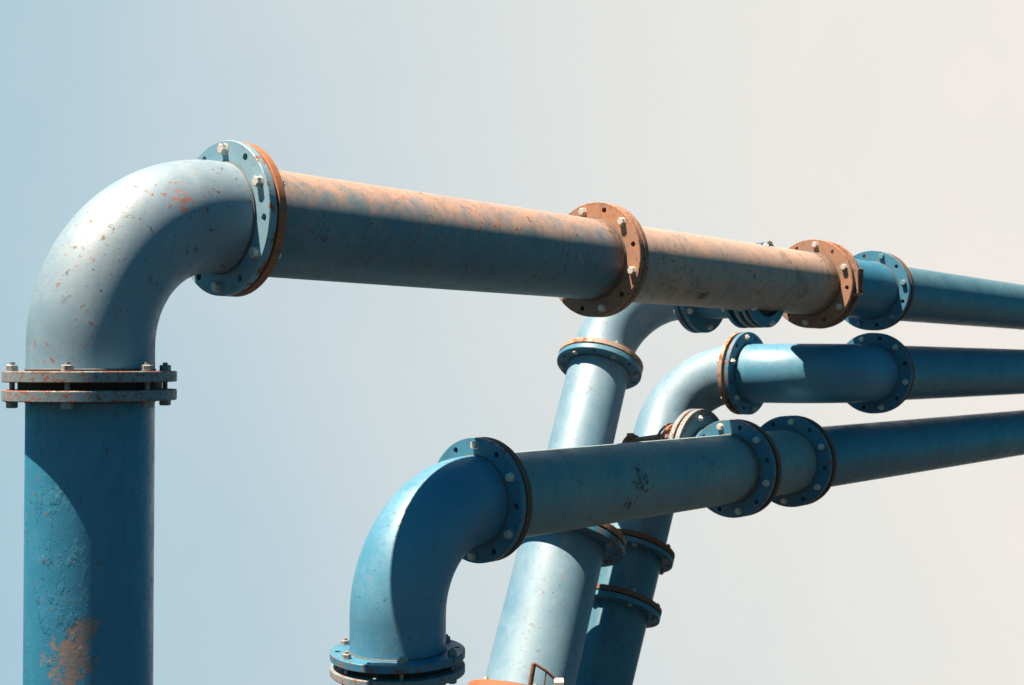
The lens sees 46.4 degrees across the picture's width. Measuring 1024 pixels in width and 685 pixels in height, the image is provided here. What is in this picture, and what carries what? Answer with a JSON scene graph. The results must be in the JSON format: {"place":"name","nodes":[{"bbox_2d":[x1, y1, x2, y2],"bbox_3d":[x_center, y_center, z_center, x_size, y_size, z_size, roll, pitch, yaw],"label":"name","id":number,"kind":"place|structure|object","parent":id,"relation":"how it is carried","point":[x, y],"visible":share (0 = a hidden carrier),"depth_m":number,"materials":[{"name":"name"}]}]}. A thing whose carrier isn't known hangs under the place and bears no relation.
{"place":"outdoors","nodes":[
{"label":"outdoors","id":0,"kind":"place"},
{"bbox_2d":[0,0,1023,684],"label":"sky","id":1,"kind":"structure","parent":0,"point":[301,408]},
{"label":"ground","id":2,"kind":"structure","parent":0,"visible":0},
{"bbox_2d":[1,140,1023,684],"bbox_3d":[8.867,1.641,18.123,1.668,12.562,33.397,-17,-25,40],"label":"pipeline","id":3,"kind":"object","parent":2,"relation":"on","point":[129,254],"visible":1,"depth_m":6.12,"materials":[{"name":"blue paint"}]},
{"bbox_2d":[468,242,783,684],"bbox_3d":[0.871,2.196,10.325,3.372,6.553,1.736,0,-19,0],"label":"pipeline","id":4,"kind":"object","parent":2,"relation":"on","point":[541,633],"visible":0.56,"depth_m":10.31,"materials":[{"name":"blue paint"}]},
{"bbox_2d":[330,409,1023,684],"bbox_3d":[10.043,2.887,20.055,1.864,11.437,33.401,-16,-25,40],"label":"pipeline","id":5,"kind":"object","parent":2,"relation":"on","point":[480,499],"visible":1,"depth_m":8.43,"materials":[{"name":"blue paint"}]},
{"bbox_2d":[575,332,1023,684],"bbox_3d":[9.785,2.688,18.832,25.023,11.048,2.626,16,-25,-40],"label":"pipeline","id":6,"kind":"object","parent":2,"relation":"on","point":[745,373],"visible":0.83,"depth_m":11.95,"materials":[{"name":"blue paint"}]}
]}

